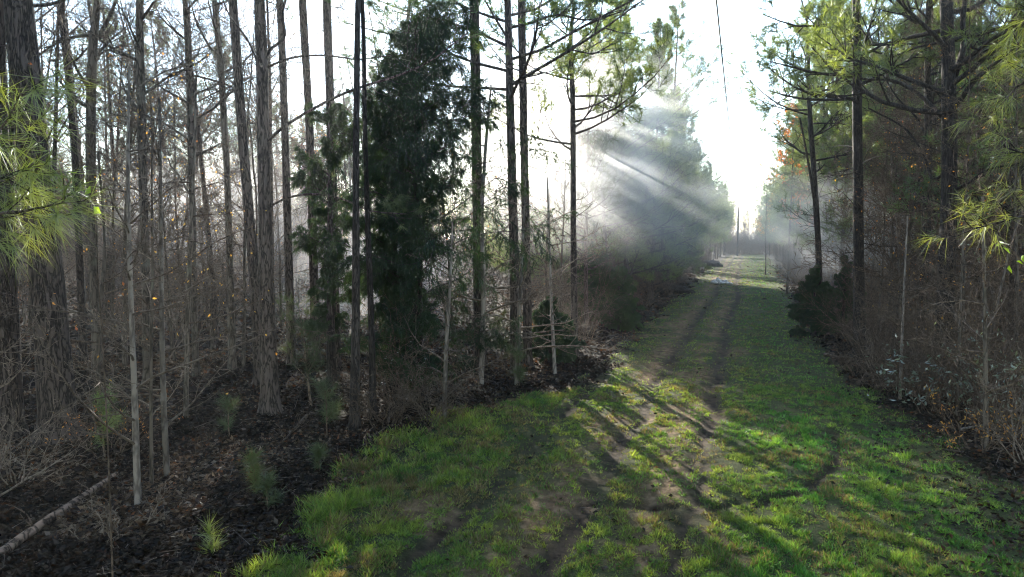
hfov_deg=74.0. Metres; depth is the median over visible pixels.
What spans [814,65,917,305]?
bare tree
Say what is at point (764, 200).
pine tree
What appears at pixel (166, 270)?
bare tree
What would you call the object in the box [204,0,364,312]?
bare tree
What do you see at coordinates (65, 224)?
bare tree
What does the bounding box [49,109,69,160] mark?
pine tree
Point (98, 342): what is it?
bare sapling
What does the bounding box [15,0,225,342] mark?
bare tree
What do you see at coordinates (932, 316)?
bare shrub
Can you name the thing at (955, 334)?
bare shrub
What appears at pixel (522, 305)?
bare shrub
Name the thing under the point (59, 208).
bare tree
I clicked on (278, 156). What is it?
bare tree
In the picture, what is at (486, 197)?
bare tree
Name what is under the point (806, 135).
pine tree
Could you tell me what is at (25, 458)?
bare shrub
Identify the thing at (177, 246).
bare tree
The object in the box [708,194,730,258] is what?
pine tree
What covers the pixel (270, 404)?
pine tree
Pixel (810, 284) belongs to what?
cedar tree
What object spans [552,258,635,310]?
bare shrub
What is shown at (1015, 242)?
bare tree
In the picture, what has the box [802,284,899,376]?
bare shrub
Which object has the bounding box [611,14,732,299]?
pine tree
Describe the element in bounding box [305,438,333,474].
young pine
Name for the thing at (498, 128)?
pine tree
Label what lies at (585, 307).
bare shrub
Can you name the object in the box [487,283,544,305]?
bare shrub
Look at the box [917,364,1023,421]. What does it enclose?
bare shrub
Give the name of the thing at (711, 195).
pine tree
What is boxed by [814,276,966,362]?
bare shrub
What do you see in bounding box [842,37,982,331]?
bare tree
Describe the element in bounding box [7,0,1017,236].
sky
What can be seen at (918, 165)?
bare tree
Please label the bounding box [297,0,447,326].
bare tree
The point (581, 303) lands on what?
bare shrub
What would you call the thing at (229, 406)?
young pine
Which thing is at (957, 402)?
bare shrub
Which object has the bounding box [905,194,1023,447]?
bare sapling
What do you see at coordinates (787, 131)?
autumn tree
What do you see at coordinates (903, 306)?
bare sapling
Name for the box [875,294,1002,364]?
bare shrub
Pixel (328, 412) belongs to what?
young pine
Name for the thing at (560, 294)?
bare shrub
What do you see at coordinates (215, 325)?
bare tree
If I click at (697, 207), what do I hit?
pine tree
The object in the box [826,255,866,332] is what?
cedar tree
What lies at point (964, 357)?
bare shrub
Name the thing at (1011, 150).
bare tree
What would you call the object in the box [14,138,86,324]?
bare tree
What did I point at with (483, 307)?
bare sapling
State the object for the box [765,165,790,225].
pine tree
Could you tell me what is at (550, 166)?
bare tree
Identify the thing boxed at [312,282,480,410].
bare shrub
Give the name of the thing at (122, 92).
pine tree
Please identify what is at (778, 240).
pine tree
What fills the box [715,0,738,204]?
power wire
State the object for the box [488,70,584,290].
pine tree
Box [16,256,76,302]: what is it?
bare shrub
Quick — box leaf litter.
[0,264,1023,576]
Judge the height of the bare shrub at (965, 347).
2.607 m
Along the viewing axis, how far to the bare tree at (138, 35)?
15.80 m
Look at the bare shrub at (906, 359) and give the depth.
15.05 m
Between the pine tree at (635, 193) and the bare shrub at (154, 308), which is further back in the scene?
the pine tree at (635, 193)
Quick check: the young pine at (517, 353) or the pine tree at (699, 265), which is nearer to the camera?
the young pine at (517, 353)
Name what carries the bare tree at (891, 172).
on the ground at (600, 486)
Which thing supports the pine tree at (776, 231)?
on the ground at (600, 486)
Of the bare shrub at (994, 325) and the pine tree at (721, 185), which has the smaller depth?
the bare shrub at (994, 325)
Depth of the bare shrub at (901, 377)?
15.38 m
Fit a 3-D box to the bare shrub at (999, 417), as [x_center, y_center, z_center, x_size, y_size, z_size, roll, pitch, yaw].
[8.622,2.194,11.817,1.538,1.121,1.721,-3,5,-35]
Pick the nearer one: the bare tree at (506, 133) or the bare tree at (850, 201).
the bare tree at (850, 201)
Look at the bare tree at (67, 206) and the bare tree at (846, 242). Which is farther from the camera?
the bare tree at (846, 242)
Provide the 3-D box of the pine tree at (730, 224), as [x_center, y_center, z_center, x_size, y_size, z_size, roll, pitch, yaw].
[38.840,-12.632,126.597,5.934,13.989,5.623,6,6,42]
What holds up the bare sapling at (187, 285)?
on the ground at (600, 486)
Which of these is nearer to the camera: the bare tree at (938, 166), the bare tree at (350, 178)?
the bare tree at (938, 166)
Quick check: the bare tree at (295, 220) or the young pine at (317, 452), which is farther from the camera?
the bare tree at (295, 220)
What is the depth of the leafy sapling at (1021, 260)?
5.20 m
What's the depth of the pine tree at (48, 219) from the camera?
3.36 m
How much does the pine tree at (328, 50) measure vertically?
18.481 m
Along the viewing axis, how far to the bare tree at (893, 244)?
18.74 m
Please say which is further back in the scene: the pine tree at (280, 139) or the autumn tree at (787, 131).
the pine tree at (280, 139)
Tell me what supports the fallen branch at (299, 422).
on the ground at (600, 486)
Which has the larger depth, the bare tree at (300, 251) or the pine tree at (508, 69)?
the bare tree at (300, 251)
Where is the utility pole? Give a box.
[736,206,738,255]
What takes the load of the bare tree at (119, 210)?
on the ground at (600, 486)
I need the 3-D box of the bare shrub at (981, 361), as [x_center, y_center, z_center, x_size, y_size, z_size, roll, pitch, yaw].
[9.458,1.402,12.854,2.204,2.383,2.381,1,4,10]
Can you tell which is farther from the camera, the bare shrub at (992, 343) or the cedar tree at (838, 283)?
the cedar tree at (838, 283)
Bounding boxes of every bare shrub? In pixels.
[0,390,91,486]
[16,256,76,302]
[18,270,32,316]
[21,248,102,297]
[21,320,32,346]
[43,395,179,457]
[58,482,168,547]
[64,262,134,315]
[65,255,177,319]
[75,268,217,345]
[103,278,175,345]
[154,268,241,310]
[168,275,202,315]
[197,278,277,316]
[295,293,345,343]
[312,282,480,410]
[318,254,376,318]
[319,247,468,345]
[332,361,440,432]
[377,344,491,428]
[422,262,446,288]
[440,283,472,309]
[445,270,509,341]
[470,268,509,290]
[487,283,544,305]
[488,267,556,334]
[492,285,597,358]
[499,236,642,340]
[508,310,614,352]
[522,268,597,340]
[522,288,602,331]
[531,267,556,303]
[533,284,615,330]
[540,279,635,344]
[548,276,643,330]
[552,257,578,301]
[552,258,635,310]
[621,261,663,297]
[648,241,708,295]
[654,262,696,287]
[670,271,705,283]
[768,236,937,357]
[773,249,793,276]
[780,260,803,285]
[784,254,871,298]
[788,245,888,291]
[792,234,864,277]
[799,283,914,345]
[802,258,907,300]
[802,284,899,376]
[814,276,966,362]
[821,288,894,345]
[828,339,897,377]
[833,333,1005,396]
[838,320,953,391]
[840,300,1022,414]
[842,319,964,400]
[851,264,1023,432]
[852,249,1023,404]
[858,321,972,396]
[858,323,1016,410]
[865,333,991,414]
[867,308,965,357]
[871,276,1023,365]
[871,339,951,398]
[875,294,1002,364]
[876,343,962,404]
[877,286,1023,420]
[880,311,1023,407]
[886,285,1003,350]
[887,288,1023,417]
[891,287,1019,365]
[891,301,999,395]
[895,247,1023,382]
[911,293,1007,372]
[916,282,1023,413]
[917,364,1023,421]
[924,381,1023,454]
[943,301,1023,426]
[943,312,1023,438]
[945,318,1023,408]
[952,343,1023,464]
[955,304,1023,401]
[955,308,1023,376]
[962,391,1023,443]
[964,297,1023,361]
[974,277,1023,382]
[980,274,1023,347]
[982,333,1023,409]
[1001,319,1021,399]
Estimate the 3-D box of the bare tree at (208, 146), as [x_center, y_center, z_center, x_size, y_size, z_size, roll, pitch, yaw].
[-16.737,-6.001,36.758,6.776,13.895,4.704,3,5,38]
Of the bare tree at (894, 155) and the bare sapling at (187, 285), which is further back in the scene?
the bare tree at (894, 155)
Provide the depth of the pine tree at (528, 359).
18.63 m
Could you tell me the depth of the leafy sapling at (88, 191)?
4.66 m
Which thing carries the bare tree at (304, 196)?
on the ground at (600, 486)
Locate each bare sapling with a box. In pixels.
[0,50,336,504]
[0,313,127,496]
[9,149,172,456]
[58,76,289,476]
[64,111,194,485]
[91,49,272,417]
[392,214,518,416]
[437,85,584,383]
[458,174,610,373]
[462,134,629,384]
[862,205,956,398]
[880,216,1023,418]
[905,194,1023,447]
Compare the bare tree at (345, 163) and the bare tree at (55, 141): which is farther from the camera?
the bare tree at (345, 163)
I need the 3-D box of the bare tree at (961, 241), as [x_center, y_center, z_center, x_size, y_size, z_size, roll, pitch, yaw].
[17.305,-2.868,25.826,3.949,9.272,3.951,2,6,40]
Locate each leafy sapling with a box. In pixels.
[71,166,113,576]
[996,241,1023,272]
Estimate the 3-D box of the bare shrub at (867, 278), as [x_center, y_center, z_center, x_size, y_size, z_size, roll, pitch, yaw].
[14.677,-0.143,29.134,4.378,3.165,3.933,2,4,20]
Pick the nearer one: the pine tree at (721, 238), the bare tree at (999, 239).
the bare tree at (999, 239)
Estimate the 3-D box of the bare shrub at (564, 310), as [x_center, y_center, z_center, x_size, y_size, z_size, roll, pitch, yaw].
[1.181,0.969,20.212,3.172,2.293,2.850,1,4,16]
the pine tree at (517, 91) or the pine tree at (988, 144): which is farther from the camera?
the pine tree at (517, 91)
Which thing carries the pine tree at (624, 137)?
on the ground at (600, 486)
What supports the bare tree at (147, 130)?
on the ground at (600, 486)
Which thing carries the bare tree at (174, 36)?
on the ground at (600, 486)
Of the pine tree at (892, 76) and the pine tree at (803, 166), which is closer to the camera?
the pine tree at (892, 76)
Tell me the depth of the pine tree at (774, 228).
86.02 m
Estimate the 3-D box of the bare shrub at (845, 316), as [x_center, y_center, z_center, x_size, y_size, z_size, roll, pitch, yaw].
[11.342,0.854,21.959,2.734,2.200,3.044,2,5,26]
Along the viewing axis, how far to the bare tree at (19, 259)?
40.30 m
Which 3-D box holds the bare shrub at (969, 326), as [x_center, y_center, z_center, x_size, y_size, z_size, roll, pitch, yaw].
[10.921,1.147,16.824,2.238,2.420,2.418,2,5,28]
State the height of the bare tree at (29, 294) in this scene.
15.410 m
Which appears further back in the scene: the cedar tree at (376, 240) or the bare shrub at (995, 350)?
the cedar tree at (376, 240)
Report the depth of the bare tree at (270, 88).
22.91 m
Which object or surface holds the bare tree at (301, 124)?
on the ground at (600, 486)
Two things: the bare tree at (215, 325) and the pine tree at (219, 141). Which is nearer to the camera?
the bare tree at (215, 325)
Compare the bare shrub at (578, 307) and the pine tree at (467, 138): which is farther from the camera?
the pine tree at (467, 138)
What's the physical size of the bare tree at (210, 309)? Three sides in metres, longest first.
11.142 x 6.026 x 4.173 m
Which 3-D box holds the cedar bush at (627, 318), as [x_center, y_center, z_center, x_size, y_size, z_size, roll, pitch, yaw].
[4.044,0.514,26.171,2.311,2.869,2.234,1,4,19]
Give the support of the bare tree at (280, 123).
on the ground at (600, 486)
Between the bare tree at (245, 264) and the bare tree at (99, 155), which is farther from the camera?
the bare tree at (99, 155)
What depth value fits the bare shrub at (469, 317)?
22.53 m
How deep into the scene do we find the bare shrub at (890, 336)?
20.16 m
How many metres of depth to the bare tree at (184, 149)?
29.49 m
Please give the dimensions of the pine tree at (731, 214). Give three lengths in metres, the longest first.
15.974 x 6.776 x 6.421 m
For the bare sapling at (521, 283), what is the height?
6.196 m
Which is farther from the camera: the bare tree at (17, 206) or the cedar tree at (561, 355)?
the bare tree at (17, 206)
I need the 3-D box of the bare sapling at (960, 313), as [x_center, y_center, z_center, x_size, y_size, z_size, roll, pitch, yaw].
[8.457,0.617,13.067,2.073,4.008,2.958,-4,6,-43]
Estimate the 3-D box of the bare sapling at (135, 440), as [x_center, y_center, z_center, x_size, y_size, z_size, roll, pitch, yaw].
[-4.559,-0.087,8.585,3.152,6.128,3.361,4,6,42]
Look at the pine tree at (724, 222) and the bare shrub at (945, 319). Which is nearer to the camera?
the bare shrub at (945, 319)
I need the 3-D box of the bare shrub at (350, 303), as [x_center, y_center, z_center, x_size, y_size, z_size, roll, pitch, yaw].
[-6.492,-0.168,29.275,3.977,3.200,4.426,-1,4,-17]
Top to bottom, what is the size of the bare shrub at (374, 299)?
3.310 m
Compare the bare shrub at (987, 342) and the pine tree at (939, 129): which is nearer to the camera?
the bare shrub at (987, 342)
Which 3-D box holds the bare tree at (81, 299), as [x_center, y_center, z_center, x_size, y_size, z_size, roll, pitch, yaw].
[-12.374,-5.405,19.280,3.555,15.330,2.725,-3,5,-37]
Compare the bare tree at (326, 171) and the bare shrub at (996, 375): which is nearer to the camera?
the bare shrub at (996, 375)
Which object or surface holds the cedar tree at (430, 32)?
on the ground at (600, 486)
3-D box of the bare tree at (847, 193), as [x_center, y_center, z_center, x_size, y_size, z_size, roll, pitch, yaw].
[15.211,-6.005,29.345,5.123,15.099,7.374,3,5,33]
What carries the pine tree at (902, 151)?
on the ground at (600, 486)
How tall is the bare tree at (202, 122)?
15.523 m
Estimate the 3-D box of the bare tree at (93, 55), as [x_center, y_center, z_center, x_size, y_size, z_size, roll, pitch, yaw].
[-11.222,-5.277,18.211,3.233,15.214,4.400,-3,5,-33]
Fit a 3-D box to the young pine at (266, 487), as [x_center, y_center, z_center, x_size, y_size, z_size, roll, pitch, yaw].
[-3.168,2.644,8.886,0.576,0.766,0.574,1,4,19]
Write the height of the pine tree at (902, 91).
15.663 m
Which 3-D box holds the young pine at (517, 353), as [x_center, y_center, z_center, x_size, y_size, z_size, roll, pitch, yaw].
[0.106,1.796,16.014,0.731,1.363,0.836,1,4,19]
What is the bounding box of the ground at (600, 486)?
[0,240,1023,576]
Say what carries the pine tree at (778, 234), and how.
on the ground at (600, 486)
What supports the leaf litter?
on the ground at (600, 486)
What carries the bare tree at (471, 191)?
on the ground at (600, 486)
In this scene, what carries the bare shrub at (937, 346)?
on the ground at (600, 486)
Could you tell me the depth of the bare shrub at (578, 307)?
25.98 m
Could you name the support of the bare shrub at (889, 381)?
on the ground at (600, 486)
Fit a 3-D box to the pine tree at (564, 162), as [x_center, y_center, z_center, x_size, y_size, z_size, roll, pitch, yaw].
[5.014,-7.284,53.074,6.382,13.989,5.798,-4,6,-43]
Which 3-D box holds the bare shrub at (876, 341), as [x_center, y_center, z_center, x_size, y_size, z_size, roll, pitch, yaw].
[10.351,0.290,20.000,5.046,3.648,4.534,-2,5,-31]
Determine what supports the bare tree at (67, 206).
on the ground at (600, 486)
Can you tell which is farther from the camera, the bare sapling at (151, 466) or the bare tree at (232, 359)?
the bare tree at (232, 359)
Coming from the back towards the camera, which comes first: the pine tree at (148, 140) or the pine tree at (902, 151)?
the pine tree at (148, 140)
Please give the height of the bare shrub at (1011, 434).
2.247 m
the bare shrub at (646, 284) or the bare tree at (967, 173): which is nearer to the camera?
the bare tree at (967, 173)
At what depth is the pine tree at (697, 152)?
59.80 m
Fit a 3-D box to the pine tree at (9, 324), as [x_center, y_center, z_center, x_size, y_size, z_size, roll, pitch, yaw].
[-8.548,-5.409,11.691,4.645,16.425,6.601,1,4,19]
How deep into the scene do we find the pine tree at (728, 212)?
135.37 m
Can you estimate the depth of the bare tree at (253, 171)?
19.96 m
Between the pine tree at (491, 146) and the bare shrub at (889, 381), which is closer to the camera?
the bare shrub at (889, 381)
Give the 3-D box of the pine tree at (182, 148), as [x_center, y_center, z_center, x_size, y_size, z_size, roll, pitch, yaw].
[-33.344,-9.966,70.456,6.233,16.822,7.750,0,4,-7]
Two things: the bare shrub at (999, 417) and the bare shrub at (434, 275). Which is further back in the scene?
the bare shrub at (434, 275)
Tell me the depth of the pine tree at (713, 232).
100.73 m
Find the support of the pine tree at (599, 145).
on the ground at (600, 486)
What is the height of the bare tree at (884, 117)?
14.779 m
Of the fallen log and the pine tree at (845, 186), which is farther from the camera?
the pine tree at (845, 186)
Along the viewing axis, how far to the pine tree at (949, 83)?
15.09 m
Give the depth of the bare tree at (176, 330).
23.33 m
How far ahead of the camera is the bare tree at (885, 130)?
27.07 m
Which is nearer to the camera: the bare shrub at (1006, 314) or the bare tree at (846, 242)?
the bare shrub at (1006, 314)
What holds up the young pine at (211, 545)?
on the ground at (600, 486)
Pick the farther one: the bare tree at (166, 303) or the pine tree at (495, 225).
the pine tree at (495, 225)
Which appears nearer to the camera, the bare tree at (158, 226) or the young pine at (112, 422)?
the young pine at (112, 422)
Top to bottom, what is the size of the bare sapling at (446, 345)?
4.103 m
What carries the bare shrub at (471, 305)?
on the ground at (600, 486)
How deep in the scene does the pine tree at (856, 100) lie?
19.17 m
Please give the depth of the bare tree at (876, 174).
32.44 m
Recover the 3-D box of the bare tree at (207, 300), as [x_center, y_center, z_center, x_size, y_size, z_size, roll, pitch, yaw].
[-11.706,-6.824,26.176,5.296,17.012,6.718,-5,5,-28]
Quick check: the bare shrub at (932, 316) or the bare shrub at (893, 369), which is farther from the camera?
the bare shrub at (932, 316)
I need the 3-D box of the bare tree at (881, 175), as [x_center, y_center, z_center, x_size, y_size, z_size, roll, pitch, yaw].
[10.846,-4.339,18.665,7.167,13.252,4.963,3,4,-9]
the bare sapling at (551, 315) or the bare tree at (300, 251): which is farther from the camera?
the bare tree at (300, 251)
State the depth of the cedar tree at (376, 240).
15.35 m
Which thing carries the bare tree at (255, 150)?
on the ground at (600, 486)
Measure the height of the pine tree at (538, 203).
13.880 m
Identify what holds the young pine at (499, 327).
on the ground at (600, 486)
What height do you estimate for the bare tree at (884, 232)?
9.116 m
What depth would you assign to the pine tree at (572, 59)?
19.93 m
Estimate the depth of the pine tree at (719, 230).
97.98 m
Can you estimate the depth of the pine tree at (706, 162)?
82.01 m
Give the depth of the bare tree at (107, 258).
28.68 m
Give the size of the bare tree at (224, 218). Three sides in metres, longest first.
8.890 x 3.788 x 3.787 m
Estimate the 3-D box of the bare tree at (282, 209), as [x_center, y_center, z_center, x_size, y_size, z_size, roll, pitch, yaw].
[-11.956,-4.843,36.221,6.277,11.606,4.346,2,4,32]
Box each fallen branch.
[274,409,318,450]
[823,345,860,360]
[961,408,1014,429]
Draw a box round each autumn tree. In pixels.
[752,163,779,274]
[768,100,813,293]
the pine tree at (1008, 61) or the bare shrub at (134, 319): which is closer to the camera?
the pine tree at (1008, 61)
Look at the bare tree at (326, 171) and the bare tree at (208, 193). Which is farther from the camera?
the bare tree at (326, 171)
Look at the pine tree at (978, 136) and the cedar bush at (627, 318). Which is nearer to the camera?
the pine tree at (978, 136)
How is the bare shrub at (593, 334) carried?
on the ground at (600, 486)
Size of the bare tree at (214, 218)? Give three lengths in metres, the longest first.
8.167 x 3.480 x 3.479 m
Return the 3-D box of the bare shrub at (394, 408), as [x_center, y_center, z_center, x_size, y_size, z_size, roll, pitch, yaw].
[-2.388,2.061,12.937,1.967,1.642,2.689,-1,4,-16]
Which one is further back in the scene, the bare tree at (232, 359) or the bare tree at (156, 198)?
the bare tree at (156, 198)
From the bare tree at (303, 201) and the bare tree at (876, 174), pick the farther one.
the bare tree at (303, 201)
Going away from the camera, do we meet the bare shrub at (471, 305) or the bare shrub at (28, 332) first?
the bare shrub at (28, 332)
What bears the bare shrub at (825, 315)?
on the ground at (600, 486)
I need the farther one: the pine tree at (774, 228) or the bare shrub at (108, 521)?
the pine tree at (774, 228)
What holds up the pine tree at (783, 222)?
on the ground at (600, 486)
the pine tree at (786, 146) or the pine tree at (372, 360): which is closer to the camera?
the pine tree at (372, 360)
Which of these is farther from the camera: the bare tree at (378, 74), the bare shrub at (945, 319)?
the bare tree at (378, 74)
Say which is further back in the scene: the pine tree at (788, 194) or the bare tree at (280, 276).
the pine tree at (788, 194)
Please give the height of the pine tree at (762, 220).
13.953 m
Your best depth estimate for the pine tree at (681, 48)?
44.48 m
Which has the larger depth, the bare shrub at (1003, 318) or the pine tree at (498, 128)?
the pine tree at (498, 128)
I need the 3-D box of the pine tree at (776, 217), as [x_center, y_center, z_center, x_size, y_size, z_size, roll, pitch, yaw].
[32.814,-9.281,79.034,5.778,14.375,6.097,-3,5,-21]
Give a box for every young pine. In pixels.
[87,383,130,458]
[193,514,229,555]
[213,393,241,435]
[232,446,269,494]
[250,466,291,507]
[275,285,333,404]
[303,373,347,437]
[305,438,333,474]
[485,305,509,370]
[504,341,527,385]
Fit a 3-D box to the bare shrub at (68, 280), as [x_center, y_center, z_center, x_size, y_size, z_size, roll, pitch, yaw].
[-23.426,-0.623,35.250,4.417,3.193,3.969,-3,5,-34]
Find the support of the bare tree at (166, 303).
on the ground at (600, 486)
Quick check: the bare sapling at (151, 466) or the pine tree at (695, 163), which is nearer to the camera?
the bare sapling at (151, 466)
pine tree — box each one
[0,0,29,439]
[0,0,91,445]
[0,48,126,282]
[37,2,162,286]
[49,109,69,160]
[75,0,214,287]
[103,82,186,267]
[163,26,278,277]
[167,126,213,178]
[173,0,277,385]
[202,0,471,416]
[206,107,256,250]
[228,0,332,365]
[254,99,304,233]
[270,0,351,362]
[293,0,369,368]
[315,89,371,253]
[323,0,662,373]
[324,62,399,225]
[338,0,503,114]
[348,0,361,429]
[361,0,377,418]
[442,114,494,265]
[456,108,505,270]
[468,0,518,367]
[469,54,568,298]
[471,0,682,356]
[472,86,521,254]
[482,71,568,269]
[484,132,508,274]
[485,109,549,159]
[486,83,578,293]
[488,0,561,366]
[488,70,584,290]
[508,110,568,274]
[530,23,642,332]
[530,106,599,281]
[536,0,680,326]
[542,0,720,295]
[555,88,645,277]
[557,70,665,292]
[559,13,655,248]
[569,135,616,254]
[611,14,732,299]
[620,35,730,286]
[622,0,742,283]
[625,56,714,281]
[637,86,714,281]
[638,131,691,247]
[654,134,710,278]
[665,105,706,274]
[678,141,712,269]
[678,143,714,271]
[685,224,714,243]
[688,121,720,255]
[694,149,724,267]
[700,166,726,261]
[700,191,723,255]
[703,182,727,258]
[705,200,730,259]
[707,161,728,253]
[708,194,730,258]
[712,189,736,255]
[715,171,734,258]
[716,200,731,243]
[719,185,735,257]
[720,179,736,255]
[724,0,898,334]
[724,185,742,254]
[747,0,959,360]
[752,1,867,266]
[754,170,779,260]
[755,108,802,274]
[755,190,767,248]
[755,204,767,254]
[756,96,822,283]
[756,167,774,257]
[760,158,805,272]
[761,162,789,265]
[764,147,790,223]
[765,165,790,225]
[765,202,787,265]
[766,165,787,265]
[768,128,822,277]
[768,167,811,253]
[770,16,893,279]
[770,94,810,274]
[772,112,841,285]
[773,13,897,309]
[774,118,851,264]
[775,46,848,271]
[775,193,830,278]
[780,46,874,287]
[781,0,919,301]
[785,0,1023,393]
[787,69,879,258]
[792,136,868,279]
[827,0,983,274]
[836,0,1023,362]
[866,2,1010,328]
[875,3,958,271]
[882,0,1023,382]
[895,0,1019,308]
[900,0,1017,342]
[913,0,1023,260]
[938,59,1023,253]
[958,44,1023,342]
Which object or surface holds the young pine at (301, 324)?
on the ground at (600, 486)
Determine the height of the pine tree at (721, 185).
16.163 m
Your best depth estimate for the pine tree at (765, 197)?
126.43 m
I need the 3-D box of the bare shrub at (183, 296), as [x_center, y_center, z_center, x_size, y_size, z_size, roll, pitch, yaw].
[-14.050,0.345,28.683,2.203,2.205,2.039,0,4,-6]
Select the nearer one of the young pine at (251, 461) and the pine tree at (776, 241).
the young pine at (251, 461)
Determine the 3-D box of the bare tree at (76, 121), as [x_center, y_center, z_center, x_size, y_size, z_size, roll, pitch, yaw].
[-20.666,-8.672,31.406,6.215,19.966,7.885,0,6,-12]
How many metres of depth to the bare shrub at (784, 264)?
60.22 m
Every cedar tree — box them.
[287,93,382,383]
[308,0,579,394]
[342,71,453,385]
[532,296,585,363]
[564,223,625,327]
[785,263,841,336]
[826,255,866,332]
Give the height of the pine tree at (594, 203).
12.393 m
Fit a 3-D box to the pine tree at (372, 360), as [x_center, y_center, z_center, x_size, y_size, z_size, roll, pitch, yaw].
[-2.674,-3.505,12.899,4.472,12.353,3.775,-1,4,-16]
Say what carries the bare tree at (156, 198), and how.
on the ground at (600, 486)
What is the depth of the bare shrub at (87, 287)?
28.59 m
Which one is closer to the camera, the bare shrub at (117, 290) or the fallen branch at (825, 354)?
the fallen branch at (825, 354)
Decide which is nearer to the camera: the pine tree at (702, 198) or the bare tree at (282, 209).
the bare tree at (282, 209)
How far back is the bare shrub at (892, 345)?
14.75 m
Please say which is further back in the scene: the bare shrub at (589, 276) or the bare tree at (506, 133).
the bare tree at (506, 133)
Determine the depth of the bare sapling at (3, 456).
8.57 m
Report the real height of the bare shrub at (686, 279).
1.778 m
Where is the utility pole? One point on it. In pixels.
(737, 233)
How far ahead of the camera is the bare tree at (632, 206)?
38.56 m
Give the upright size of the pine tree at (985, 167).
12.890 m
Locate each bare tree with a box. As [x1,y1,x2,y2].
[6,0,134,196]
[6,0,170,191]
[6,2,154,274]
[7,0,130,334]
[7,1,135,307]
[7,66,119,284]
[8,53,83,300]
[8,64,86,298]
[8,92,84,297]
[14,0,238,325]
[14,82,85,279]
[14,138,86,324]
[15,0,169,317]
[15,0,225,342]
[17,123,101,273]
[33,0,132,300]
[35,0,132,362]
[38,0,152,367]
[41,0,255,364]
[43,0,177,325]
[51,162,100,281]
[60,0,216,330]
[64,87,121,243]
[64,119,110,247]
[66,115,139,303]
[72,8,274,331]
[75,0,246,383]
[76,56,238,351]
[84,43,224,362]
[96,1,242,344]
[97,0,286,376]
[97,131,137,245]
[98,77,186,273]
[101,65,231,338]
[106,3,320,348]
[106,167,137,234]
[110,81,180,284]
[116,43,235,305]
[128,0,275,326]
[129,0,315,340]
[131,153,179,286]
[142,0,321,367]
[144,23,280,297]
[155,106,218,256]
[156,40,239,300]
[163,94,242,298]
[166,110,255,321]
[168,1,350,306]
[169,139,242,313]
[170,121,277,305]
[171,0,290,369]
[175,0,318,321]
[194,2,347,233]
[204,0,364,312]
[204,7,345,326]
[208,114,234,233]
[216,91,299,290]
[221,84,279,263]
[227,17,320,282]
[232,52,304,297]
[233,96,308,302]
[241,115,325,310]
[250,100,303,256]
[273,98,347,302]
[274,151,307,283]
[276,158,306,266]
[280,126,324,299]
[280,134,326,281]
[289,7,379,254]
[289,134,341,271]
[294,130,351,227]
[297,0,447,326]
[298,94,352,277]
[313,47,367,283]
[314,101,363,232]
[315,0,469,243]
[345,0,420,253]
[397,57,503,346]
[436,138,491,264]
[442,148,495,266]
[442,175,472,270]
[444,0,647,299]
[461,140,500,275]
[468,69,551,282]
[509,44,623,312]
[579,101,659,265]
[776,0,1017,356]
[779,108,845,258]
[789,1,923,311]
[795,5,1021,339]
[796,1,985,297]
[796,3,918,298]
[797,114,897,260]
[802,59,905,272]
[810,0,957,297]
[812,0,1010,341]
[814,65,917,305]
[822,63,940,348]
[823,2,971,305]
[823,20,958,324]
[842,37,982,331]
[842,113,969,363]
[849,80,962,303]
[850,157,912,293]
[857,30,1018,348]
[862,2,969,323]
[862,4,1023,253]
[864,3,1022,300]
[865,3,986,272]
[877,0,1023,388]
[883,50,1023,343]
[885,63,1014,317]
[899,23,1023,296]
[904,0,1023,310]
[904,81,1023,412]
[907,0,1023,404]
[912,115,972,308]
[931,71,1023,316]
[957,1,1023,287]
[957,102,1023,348]
[961,75,1023,324]
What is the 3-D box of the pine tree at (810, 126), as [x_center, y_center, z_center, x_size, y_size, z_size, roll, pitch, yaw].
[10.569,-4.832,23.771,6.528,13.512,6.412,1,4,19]
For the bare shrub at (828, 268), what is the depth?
32.29 m
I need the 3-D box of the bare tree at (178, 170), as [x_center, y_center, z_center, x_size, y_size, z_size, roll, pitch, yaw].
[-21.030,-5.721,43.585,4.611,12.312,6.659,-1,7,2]
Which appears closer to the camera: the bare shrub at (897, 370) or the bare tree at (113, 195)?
the bare shrub at (897, 370)
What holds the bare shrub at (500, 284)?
on the ground at (600, 486)
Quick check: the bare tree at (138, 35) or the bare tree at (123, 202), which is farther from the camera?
the bare tree at (123, 202)
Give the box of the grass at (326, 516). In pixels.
[214,254,1023,576]
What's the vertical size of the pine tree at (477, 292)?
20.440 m
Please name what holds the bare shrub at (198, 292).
on the ground at (600, 486)
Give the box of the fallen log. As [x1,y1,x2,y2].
[0,472,118,556]
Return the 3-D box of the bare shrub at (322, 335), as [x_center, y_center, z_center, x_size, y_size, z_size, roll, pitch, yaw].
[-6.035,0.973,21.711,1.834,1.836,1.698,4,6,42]
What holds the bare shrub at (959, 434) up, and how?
on the ground at (600, 486)
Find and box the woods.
[19,112,1022,285]
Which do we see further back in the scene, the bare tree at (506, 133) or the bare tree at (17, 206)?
the bare tree at (506, 133)
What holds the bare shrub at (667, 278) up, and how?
on the ground at (600, 486)
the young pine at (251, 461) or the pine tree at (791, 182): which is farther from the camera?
the pine tree at (791, 182)
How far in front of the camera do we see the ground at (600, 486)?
11.18 m
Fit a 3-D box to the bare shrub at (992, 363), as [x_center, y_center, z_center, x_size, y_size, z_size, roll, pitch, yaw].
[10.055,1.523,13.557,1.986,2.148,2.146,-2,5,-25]
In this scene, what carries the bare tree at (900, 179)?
on the ground at (600, 486)
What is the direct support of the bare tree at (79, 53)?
on the ground at (600, 486)
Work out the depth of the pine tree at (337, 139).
55.55 m
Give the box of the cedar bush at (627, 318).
[592,265,645,331]
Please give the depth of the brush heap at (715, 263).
85.84 m

